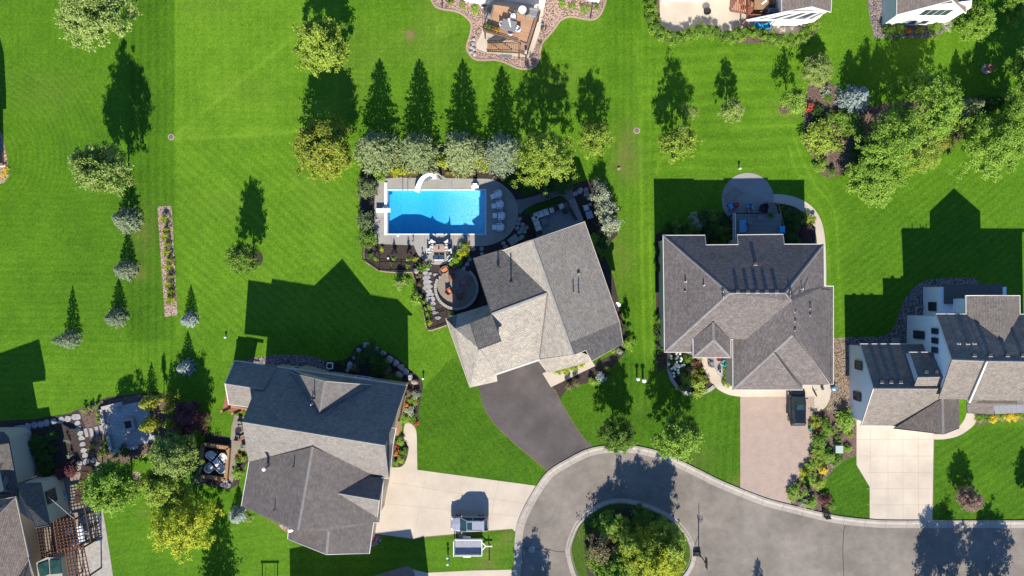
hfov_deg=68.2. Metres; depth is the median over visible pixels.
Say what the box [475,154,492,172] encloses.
yellow shrub
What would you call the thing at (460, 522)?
parked car
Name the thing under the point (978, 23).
maple tree
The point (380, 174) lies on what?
yellow shrub
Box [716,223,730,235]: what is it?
shrub
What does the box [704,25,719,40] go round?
hedge plant
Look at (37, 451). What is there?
garden plant
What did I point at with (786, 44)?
hedge plant
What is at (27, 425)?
stepping stone
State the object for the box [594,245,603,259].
foundation shrub
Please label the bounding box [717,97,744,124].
young tree
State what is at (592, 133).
young tree
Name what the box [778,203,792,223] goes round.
perennial
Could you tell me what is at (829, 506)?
bed shrub
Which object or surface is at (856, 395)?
window
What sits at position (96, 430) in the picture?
path slab
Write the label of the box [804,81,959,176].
mulch bed
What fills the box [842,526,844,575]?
road crack
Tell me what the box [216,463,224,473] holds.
lounge chair
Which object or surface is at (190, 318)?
spruce tree
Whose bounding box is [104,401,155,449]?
stone patio
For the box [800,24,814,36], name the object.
hedge plant
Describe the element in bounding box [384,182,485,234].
swimming pool
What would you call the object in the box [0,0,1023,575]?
lawn
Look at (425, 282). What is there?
stepping stone
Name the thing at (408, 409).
bed plant
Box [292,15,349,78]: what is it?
locust tree
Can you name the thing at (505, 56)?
slab
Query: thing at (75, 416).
stepping stone
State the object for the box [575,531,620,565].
thorn tree
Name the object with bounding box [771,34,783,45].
hedge plant
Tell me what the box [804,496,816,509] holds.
bed shrub
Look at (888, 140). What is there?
river birch
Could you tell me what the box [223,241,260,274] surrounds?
crab tree
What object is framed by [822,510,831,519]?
mailbox
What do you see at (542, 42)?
bed edging
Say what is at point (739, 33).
hedge plant
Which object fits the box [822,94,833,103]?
grove shrub
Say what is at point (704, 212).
shrub
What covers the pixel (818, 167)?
grove shrub
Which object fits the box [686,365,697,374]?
front shrub
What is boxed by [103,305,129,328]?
spruce tree
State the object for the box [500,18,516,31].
patio table
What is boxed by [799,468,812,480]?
bed shrub
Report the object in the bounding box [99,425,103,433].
path slab
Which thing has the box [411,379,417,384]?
boulder
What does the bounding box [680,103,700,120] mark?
young tree
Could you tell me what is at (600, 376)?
bed plant
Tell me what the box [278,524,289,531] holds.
gravel bed
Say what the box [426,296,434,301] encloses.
stepping stone
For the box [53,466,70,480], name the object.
garden plant
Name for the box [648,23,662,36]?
hedge plant
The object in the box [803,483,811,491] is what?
dwarf conifer
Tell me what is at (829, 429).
bed shrub
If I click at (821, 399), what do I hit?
side path
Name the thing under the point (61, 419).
stepping stone
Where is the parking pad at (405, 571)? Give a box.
[376,567,414,575]
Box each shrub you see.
[162,226,170,233]
[163,239,170,246]
[164,272,174,279]
[166,256,173,262]
[167,287,175,294]
[167,294,174,300]
[354,210,374,233]
[355,224,379,249]
[356,176,378,199]
[371,169,387,182]
[388,155,409,178]
[434,154,447,169]
[449,253,462,265]
[451,248,469,260]
[459,241,469,253]
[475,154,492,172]
[501,174,515,186]
[510,166,530,187]
[521,164,551,199]
[544,170,575,196]
[584,528,593,538]
[585,556,597,569]
[588,176,613,203]
[589,233,600,245]
[589,518,600,532]
[593,200,619,217]
[594,230,611,250]
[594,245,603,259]
[597,212,624,236]
[620,318,631,329]
[622,336,636,351]
[626,502,654,534]
[642,515,667,533]
[653,314,660,323]
[653,333,660,340]
[654,245,659,256]
[654,262,659,271]
[654,323,660,334]
[654,344,665,355]
[660,220,674,235]
[672,220,681,234]
[677,225,686,234]
[677,372,691,391]
[680,217,692,229]
[682,353,694,365]
[684,224,701,234]
[685,210,705,227]
[685,372,710,399]
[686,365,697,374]
[690,359,700,368]
[691,366,705,382]
[699,207,710,224]
[700,221,710,230]
[705,223,719,242]
[708,208,718,221]
[709,215,720,232]
[710,232,722,243]
[713,213,730,225]
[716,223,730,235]
[720,232,731,243]
[721,380,730,387]
[785,482,808,502]
[788,93,807,115]
[799,117,844,157]
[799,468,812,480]
[799,500,807,508]
[802,469,817,485]
[804,459,814,470]
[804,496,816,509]
[805,102,814,111]
[809,104,825,122]
[809,414,823,427]
[809,430,829,451]
[810,442,826,455]
[811,453,822,465]
[812,156,828,172]
[812,477,826,489]
[813,461,824,470]
[814,426,824,435]
[817,464,828,475]
[817,493,832,506]
[818,416,831,431]
[819,85,831,97]
[819,447,834,463]
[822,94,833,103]
[823,109,836,123]
[823,423,837,438]
[825,498,835,509]
[826,165,836,176]
[832,452,845,466]
[834,108,858,123]
[834,431,844,439]
[834,436,842,444]
[835,407,855,433]
[836,110,866,138]
[843,444,852,452]
[846,431,853,437]
[848,140,868,163]
[881,23,897,38]
[893,23,906,35]
[905,27,912,33]
[914,26,924,34]
[927,22,946,39]
[940,19,953,31]
[940,131,956,149]
[943,120,963,142]
[956,116,977,132]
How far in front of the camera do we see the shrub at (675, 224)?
93.48 m
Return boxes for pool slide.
[414,173,441,192]
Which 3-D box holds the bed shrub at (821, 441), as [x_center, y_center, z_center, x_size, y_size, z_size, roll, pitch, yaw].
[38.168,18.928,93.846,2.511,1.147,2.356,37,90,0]
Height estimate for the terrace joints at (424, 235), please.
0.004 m
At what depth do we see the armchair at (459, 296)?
94.02 m
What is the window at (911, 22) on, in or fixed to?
in the house at (915, 12)
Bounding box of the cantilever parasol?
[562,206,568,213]
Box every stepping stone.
[25,423,30,428]
[31,422,37,427]
[38,422,43,427]
[44,419,49,426]
[50,418,56,424]
[59,416,64,423]
[65,416,70,421]
[71,414,80,419]
[83,458,89,464]
[422,275,430,279]
[422,284,432,289]
[423,280,432,284]
[426,292,433,296]
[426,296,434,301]
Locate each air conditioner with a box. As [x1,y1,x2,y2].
[326,362,334,368]
[481,4,486,9]
[582,204,589,211]
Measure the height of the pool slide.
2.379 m
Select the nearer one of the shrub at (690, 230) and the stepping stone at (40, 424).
the shrub at (690, 230)
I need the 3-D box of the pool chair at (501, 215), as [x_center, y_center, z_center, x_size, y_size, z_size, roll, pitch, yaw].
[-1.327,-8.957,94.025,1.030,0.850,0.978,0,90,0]
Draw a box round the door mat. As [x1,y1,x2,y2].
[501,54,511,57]
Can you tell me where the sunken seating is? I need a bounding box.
[196,442,230,480]
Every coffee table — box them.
[212,457,222,466]
[540,217,548,225]
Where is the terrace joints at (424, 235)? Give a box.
[374,218,469,242]
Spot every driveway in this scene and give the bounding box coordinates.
[375,467,535,538]
[413,570,512,575]
[478,361,591,469]
[740,397,813,504]
[857,420,933,519]
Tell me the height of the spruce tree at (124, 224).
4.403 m
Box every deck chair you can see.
[510,13,515,20]
[515,25,520,32]
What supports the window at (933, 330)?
in the house at (964, 341)
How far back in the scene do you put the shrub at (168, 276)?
93.82 m
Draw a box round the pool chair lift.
[471,183,478,187]
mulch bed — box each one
[0,392,169,492]
[79,394,152,464]
[143,397,174,447]
[199,432,247,489]
[324,344,422,424]
[359,166,627,351]
[393,436,407,466]
[553,365,609,397]
[594,347,625,367]
[648,0,819,45]
[655,212,731,372]
[663,353,712,392]
[776,204,816,243]
[791,409,856,512]
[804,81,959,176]
[976,414,1023,426]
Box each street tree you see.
[595,411,637,454]
[650,410,704,461]
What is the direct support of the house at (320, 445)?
on the lawn at (230, 96)
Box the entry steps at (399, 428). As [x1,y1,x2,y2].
[395,421,401,435]
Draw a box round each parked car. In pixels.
[451,514,488,533]
[787,386,807,425]
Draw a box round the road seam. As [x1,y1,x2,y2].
[546,477,681,550]
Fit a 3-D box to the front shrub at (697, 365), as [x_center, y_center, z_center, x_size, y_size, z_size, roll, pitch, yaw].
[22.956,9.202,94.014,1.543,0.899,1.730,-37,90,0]
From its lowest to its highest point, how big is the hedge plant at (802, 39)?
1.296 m
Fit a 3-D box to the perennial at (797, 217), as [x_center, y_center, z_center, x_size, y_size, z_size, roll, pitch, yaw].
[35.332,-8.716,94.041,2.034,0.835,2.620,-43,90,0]
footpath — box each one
[392,422,416,469]
[773,194,825,285]
[933,413,976,438]
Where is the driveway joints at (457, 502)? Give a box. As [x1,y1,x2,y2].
[392,472,522,534]
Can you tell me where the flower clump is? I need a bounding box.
[244,514,252,522]
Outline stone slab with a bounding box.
[507,234,519,245]
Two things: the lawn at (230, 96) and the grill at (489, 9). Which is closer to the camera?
the grill at (489, 9)
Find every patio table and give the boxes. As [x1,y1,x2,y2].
[77,525,86,541]
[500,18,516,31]
[753,0,768,10]
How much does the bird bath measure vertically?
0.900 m
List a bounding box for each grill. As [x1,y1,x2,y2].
[485,4,493,18]
[766,8,778,13]
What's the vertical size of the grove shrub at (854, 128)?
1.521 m
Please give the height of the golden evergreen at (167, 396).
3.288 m
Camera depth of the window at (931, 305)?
92.31 m
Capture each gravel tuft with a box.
[459,1,466,9]
[471,4,479,13]
[558,0,566,7]
[568,1,576,9]
[579,4,590,13]
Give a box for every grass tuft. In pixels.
[160,215,170,224]
[161,232,169,240]
[162,248,171,257]
[164,262,172,271]
[164,280,173,288]
[165,298,174,304]
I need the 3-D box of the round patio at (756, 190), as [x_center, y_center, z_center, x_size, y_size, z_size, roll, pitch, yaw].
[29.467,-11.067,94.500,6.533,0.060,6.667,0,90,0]
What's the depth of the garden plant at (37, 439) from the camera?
93.59 m
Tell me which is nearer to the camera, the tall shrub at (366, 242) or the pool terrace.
the tall shrub at (366, 242)
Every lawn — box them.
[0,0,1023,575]
[571,504,689,575]
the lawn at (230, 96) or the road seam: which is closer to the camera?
the road seam
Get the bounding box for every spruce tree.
[51,328,82,348]
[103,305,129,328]
[111,206,144,233]
[113,259,140,281]
[176,357,196,375]
[180,310,200,327]
[229,503,246,523]
[352,130,405,176]
[393,130,441,181]
[438,129,486,179]
[481,130,523,178]
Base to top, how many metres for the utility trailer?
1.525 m
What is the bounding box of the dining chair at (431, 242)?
[429,239,435,245]
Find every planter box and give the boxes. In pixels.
[399,395,406,417]
[484,24,499,33]
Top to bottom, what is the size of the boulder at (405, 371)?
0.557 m
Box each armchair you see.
[445,287,452,295]
[448,273,455,280]
[456,293,462,299]
[461,279,467,286]
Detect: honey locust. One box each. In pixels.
[613,544,644,575]
[617,521,683,575]
[651,515,686,563]
[672,559,685,575]
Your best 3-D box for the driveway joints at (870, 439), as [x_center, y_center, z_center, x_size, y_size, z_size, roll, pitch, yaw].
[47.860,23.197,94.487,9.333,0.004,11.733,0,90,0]
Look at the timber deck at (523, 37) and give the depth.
91.60 m
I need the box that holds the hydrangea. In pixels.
[667,353,685,376]
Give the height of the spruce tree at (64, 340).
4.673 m
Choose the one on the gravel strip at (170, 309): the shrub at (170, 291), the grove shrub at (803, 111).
the shrub at (170, 291)
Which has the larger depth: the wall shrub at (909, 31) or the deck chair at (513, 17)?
the wall shrub at (909, 31)
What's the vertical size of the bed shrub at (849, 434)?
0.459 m
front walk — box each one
[542,360,594,386]
[701,358,813,396]
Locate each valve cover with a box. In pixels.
[168,134,173,139]
[634,127,639,133]
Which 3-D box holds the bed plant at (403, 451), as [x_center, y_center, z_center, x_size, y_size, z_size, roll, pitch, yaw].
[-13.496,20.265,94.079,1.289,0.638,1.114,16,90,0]
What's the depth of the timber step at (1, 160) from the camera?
94.20 m
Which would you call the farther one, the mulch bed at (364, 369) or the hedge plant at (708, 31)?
the mulch bed at (364, 369)
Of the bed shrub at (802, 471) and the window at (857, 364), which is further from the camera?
the bed shrub at (802, 471)
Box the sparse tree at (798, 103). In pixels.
[779,86,807,113]
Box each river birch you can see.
[844,153,909,208]
[853,105,935,170]
[879,63,972,143]
[899,133,941,177]
[947,105,1023,182]
[992,84,1023,142]
[1001,39,1023,85]
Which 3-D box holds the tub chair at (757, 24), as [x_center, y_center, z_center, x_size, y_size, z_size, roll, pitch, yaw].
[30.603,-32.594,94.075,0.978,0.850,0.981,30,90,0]
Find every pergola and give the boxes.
[36,520,69,558]
[53,513,91,552]
[65,539,101,575]
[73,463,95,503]
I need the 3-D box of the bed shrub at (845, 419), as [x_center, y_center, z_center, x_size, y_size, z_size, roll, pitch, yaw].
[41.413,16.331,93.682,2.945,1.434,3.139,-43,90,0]
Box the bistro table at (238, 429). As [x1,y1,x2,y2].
[235,427,242,432]
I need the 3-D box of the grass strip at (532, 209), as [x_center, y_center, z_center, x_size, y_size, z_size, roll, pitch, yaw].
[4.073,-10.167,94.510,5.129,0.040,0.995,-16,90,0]
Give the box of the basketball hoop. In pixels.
[693,551,709,569]
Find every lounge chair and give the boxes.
[204,463,214,472]
[205,450,217,460]
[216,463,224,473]
[217,452,226,463]
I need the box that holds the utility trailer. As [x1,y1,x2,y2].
[453,535,491,556]
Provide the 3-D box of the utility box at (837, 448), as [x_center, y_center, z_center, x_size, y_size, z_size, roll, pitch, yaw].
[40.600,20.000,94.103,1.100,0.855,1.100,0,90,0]
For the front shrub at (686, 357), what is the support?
on the mulch bed at (678, 379)
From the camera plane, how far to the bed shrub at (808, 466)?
94.07 m
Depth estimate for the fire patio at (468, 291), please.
94.44 m
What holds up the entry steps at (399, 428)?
on the lawn at (230, 96)
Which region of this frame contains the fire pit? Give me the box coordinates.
[452,283,458,289]
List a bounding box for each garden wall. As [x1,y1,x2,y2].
[98,409,106,424]
[101,402,123,409]
[106,434,113,451]
[111,445,139,453]
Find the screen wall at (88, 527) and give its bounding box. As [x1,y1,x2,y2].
[83,502,101,541]
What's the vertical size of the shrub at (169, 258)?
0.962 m
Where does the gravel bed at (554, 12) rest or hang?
on the lawn at (230, 96)
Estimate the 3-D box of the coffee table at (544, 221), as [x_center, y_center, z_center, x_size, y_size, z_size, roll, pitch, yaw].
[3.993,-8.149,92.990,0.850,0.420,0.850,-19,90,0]
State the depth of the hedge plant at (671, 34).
93.67 m
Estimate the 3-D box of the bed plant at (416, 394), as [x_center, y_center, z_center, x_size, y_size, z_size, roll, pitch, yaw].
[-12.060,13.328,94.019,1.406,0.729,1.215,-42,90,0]
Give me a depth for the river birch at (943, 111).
88.06 m
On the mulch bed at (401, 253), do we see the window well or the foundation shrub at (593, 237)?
the foundation shrub at (593, 237)
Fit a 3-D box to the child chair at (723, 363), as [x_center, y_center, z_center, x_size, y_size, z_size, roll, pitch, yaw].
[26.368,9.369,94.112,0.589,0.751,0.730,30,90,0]
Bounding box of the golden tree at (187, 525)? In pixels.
[145,485,226,564]
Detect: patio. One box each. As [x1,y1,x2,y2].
[38,472,85,558]
[73,504,112,575]
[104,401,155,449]
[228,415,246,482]
[437,268,475,306]
[660,0,820,34]
[713,358,724,378]
[722,173,773,219]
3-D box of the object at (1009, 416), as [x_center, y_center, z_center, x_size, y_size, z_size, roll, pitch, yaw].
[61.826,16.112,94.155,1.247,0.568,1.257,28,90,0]
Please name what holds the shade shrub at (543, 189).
on the lawn at (230, 96)
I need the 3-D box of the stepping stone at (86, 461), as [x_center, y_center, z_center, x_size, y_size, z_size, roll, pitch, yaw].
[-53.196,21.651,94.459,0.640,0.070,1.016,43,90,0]
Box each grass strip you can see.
[512,177,540,194]
[524,198,563,214]
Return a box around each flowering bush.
[393,275,410,289]
[410,287,425,305]
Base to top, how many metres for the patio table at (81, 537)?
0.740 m
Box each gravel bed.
[0,132,7,183]
[243,355,327,369]
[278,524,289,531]
[371,535,381,546]
[433,0,604,67]
[845,278,978,346]
[867,0,955,37]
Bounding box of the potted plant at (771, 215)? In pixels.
[768,211,775,218]
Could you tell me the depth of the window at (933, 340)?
88.01 m
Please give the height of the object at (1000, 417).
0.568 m
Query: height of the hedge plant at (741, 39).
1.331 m
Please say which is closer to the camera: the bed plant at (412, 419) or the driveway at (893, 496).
the bed plant at (412, 419)
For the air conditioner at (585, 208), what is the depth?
93.70 m
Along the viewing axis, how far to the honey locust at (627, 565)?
90.66 m
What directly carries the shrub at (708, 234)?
on the mulch bed at (660, 359)
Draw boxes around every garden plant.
[28,433,49,448]
[30,442,49,457]
[33,449,54,468]
[35,463,56,476]
[45,430,59,440]
[48,443,60,454]
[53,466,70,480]
[63,461,78,478]
[97,449,104,456]
[119,443,129,455]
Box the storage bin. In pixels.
[459,534,465,540]
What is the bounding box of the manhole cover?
[528,547,534,552]
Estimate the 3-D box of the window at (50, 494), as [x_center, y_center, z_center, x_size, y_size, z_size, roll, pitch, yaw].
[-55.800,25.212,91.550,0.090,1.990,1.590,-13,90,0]
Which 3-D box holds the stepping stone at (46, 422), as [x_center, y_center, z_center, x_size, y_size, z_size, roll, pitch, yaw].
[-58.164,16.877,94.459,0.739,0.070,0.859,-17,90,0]
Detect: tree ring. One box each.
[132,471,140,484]
[250,250,262,265]
[779,105,789,113]
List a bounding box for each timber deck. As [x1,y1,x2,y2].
[482,4,539,61]
[729,0,775,25]
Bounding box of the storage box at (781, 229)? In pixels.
[778,226,784,232]
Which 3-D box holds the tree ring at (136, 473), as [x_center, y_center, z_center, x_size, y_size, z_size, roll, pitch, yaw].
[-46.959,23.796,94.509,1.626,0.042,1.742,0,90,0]
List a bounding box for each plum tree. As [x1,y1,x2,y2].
[171,399,211,435]
[954,484,984,512]
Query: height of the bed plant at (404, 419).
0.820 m
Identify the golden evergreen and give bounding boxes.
[138,392,160,410]
[138,414,162,433]
[160,390,176,403]
[161,401,176,414]
[161,415,176,429]
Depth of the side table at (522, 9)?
90.87 m
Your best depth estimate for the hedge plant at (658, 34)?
93.72 m
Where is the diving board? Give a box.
[376,208,390,211]
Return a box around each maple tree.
[53,0,143,51]
[64,140,136,197]
[75,458,145,517]
[590,547,634,575]
[597,509,629,542]
[612,525,639,557]
[952,0,997,43]
[998,0,1023,25]
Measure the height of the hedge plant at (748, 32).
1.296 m
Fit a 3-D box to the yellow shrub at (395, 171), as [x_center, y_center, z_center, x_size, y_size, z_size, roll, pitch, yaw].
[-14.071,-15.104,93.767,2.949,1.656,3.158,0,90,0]
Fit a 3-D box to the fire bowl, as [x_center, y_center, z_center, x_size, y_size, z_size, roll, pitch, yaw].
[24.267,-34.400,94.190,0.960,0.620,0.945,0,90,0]
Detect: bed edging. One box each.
[363,247,411,272]
[412,272,446,330]
[431,0,606,69]
[667,353,714,395]
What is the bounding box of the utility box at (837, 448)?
[832,444,842,452]
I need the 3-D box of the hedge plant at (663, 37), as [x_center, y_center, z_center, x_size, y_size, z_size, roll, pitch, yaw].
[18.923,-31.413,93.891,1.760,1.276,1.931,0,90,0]
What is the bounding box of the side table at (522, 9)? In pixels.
[518,6,525,13]
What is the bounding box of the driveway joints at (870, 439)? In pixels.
[858,427,931,519]
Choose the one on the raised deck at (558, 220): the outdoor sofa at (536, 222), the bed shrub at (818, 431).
the outdoor sofa at (536, 222)
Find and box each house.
[0,427,76,575]
[220,360,408,554]
[441,0,599,17]
[446,221,622,387]
[658,234,833,390]
[661,0,831,25]
[849,284,1023,434]
[882,0,971,25]
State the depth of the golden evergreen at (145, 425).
93.38 m
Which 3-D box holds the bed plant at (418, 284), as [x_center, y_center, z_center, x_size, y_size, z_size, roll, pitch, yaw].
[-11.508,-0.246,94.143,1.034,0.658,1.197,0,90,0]
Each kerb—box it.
[512,446,1023,575]
[565,498,695,575]
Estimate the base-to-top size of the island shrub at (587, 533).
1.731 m
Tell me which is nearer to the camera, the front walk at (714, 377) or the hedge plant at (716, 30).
the hedge plant at (716, 30)
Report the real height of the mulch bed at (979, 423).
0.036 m
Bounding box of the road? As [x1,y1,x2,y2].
[520,453,1023,575]
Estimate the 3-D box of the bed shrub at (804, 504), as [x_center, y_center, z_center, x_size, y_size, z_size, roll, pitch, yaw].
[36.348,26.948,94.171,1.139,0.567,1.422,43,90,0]
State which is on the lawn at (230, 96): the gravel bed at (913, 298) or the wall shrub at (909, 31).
the gravel bed at (913, 298)
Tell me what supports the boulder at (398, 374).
on the mulch bed at (364, 369)
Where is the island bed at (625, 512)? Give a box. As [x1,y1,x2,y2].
[584,508,682,575]
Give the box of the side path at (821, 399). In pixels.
[814,385,831,411]
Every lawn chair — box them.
[746,202,753,208]
[759,203,768,212]
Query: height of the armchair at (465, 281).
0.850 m
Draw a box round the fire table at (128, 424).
[120,417,136,431]
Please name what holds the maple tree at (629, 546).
on the island bed at (625, 512)
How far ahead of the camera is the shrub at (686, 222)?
93.62 m
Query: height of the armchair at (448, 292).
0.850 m
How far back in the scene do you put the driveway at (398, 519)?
94.49 m
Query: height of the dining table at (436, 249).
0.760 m
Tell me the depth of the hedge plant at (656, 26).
93.62 m
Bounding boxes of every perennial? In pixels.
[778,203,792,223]
[783,229,801,243]
[785,220,802,233]
[787,208,803,224]
[796,223,812,238]
[798,210,816,226]
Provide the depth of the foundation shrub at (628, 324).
92.91 m
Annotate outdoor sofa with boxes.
[531,216,541,231]
[533,208,549,218]
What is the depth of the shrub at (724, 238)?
93.69 m
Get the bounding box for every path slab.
[84,428,88,436]
[89,428,93,436]
[94,426,99,434]
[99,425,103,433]
[107,423,111,431]
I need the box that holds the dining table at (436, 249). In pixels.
[433,246,444,251]
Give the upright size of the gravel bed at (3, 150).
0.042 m
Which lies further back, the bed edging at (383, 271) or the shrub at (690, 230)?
the bed edging at (383, 271)
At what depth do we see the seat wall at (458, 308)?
94.04 m
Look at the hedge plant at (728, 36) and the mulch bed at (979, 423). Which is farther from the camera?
the mulch bed at (979, 423)
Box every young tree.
[576,119,616,158]
[656,121,702,164]
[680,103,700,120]
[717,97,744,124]
[800,52,834,88]
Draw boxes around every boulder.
[347,361,352,369]
[386,355,393,362]
[393,359,398,366]
[395,370,402,377]
[397,364,403,370]
[402,368,408,374]
[407,373,412,379]
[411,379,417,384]
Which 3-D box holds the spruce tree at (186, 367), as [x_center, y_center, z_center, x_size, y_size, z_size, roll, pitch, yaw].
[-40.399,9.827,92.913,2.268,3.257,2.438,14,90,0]
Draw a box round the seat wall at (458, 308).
[434,271,478,309]
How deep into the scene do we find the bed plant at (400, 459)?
93.94 m
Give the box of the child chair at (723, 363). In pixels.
[721,360,726,366]
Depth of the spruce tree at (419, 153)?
90.80 m
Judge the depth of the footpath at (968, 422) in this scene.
94.48 m
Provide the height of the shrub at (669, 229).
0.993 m
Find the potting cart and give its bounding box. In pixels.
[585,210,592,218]
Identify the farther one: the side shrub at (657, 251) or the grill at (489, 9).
the side shrub at (657, 251)
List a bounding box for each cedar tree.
[948,97,984,125]
[973,93,1012,120]
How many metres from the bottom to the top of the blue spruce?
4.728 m
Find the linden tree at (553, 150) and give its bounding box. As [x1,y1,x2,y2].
[510,124,579,195]
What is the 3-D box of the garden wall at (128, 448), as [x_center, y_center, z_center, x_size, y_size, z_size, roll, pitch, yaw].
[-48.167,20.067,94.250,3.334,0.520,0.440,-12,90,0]
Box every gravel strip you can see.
[157,206,177,316]
[827,337,856,425]
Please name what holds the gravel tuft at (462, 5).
on the gravel bed at (554, 12)
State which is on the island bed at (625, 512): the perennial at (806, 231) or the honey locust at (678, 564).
the honey locust at (678, 564)
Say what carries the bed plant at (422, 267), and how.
on the mulch bed at (401, 253)
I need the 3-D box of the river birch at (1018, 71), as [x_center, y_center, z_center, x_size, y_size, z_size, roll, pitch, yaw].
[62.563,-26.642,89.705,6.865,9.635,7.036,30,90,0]
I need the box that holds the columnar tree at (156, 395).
[150,392,164,398]
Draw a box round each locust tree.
[289,112,354,182]
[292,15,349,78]
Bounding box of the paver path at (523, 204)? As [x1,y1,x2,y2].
[515,188,574,213]
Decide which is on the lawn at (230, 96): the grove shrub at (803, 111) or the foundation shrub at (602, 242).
the grove shrub at (803, 111)
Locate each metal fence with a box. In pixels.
[362,246,411,270]
[413,274,427,328]
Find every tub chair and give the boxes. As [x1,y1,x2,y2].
[754,21,761,28]
[761,21,770,30]
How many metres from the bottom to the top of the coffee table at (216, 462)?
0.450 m
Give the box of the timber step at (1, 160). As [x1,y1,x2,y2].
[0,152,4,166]
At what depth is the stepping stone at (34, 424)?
94.42 m
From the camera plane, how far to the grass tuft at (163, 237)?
93.83 m
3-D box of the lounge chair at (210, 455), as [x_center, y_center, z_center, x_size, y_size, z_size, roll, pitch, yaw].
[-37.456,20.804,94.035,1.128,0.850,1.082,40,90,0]
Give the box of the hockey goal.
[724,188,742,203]
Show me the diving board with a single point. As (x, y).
(383, 209)
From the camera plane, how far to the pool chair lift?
94.01 m
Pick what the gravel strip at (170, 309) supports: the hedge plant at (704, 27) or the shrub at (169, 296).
the shrub at (169, 296)
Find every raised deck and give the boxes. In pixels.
[530,198,583,236]
[730,202,783,239]
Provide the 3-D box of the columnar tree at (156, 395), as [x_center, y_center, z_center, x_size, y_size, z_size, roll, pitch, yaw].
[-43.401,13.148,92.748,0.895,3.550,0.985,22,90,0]
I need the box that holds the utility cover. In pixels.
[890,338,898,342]
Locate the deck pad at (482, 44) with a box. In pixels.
[476,0,545,57]
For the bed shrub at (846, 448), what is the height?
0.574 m
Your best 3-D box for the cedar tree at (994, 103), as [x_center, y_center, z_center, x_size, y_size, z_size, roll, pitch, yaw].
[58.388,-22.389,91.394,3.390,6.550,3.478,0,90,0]
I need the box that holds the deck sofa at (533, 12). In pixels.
[528,7,539,18]
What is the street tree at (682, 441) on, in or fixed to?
on the lawn at (230, 96)
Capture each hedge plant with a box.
[561,368,569,374]
[569,366,578,371]
[643,0,657,6]
[644,11,658,23]
[646,2,657,14]
[648,17,660,29]
[648,21,659,33]
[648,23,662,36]
[654,26,668,39]
[657,27,671,41]
[664,30,675,41]
[669,30,679,46]
[674,33,685,44]
[676,29,688,42]
[683,28,694,41]
[689,25,697,39]
[692,24,702,37]
[696,21,708,37]
[702,24,712,37]
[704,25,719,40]
[711,27,722,38]
[719,31,733,43]
[724,29,737,45]
[732,28,742,41]
[735,26,746,42]
[742,27,752,37]
[744,25,758,37]
[750,26,764,38]
[758,29,769,40]
[760,32,773,45]
[770,30,780,44]
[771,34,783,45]
[777,33,789,47]
[782,34,796,44]
[787,32,799,43]
[793,35,804,46]
[798,30,811,44]
[799,27,813,36]
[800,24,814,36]
[803,22,818,30]
[811,19,821,27]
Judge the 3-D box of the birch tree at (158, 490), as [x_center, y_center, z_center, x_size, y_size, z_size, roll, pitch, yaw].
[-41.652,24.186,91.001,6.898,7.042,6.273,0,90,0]
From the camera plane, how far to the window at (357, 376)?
93.04 m
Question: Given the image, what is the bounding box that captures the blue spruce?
[833,84,870,113]
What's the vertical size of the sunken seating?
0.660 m
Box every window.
[45,488,57,504]
[355,375,371,378]
[853,391,860,401]
[854,360,861,370]
[905,20,919,24]
[913,330,923,339]
[916,9,954,15]
[916,20,930,24]
[928,302,935,310]
[931,328,937,333]
[931,337,937,343]
[931,347,937,352]
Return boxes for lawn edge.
[375,529,510,539]
[483,406,547,470]
[554,389,585,439]
[933,439,934,519]
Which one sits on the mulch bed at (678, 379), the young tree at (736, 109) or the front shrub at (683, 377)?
the front shrub at (683, 377)
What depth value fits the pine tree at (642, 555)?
88.80 m
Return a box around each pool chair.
[493,190,501,198]
[495,200,503,208]
[496,223,503,230]
[498,212,504,219]
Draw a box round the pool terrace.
[374,170,517,264]
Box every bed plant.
[188,472,205,485]
[196,459,207,472]
[231,464,245,479]
[234,456,242,462]
[337,360,344,367]
[350,339,385,368]
[351,363,359,372]
[370,351,390,376]
[383,367,391,378]
[395,434,404,445]
[397,454,404,463]
[398,448,408,455]
[400,412,410,423]
[404,404,413,416]
[405,390,411,397]
[406,397,413,404]
[406,413,415,424]
[412,390,419,399]
[415,261,431,271]
[415,281,422,289]
[424,311,431,319]
[565,382,572,390]
[573,378,580,387]
[588,377,596,384]
[592,378,601,385]
[595,371,607,383]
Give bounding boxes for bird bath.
[981,63,994,73]
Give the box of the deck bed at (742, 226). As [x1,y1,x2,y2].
[739,220,745,232]
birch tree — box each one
[136,468,193,512]
[142,430,204,479]
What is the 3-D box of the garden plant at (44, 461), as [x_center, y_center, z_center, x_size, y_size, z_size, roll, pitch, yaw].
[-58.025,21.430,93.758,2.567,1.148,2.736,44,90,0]
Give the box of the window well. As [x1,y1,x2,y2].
[914,306,923,314]
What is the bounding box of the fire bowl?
[704,7,710,14]
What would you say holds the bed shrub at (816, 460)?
on the mulch bed at (846, 455)

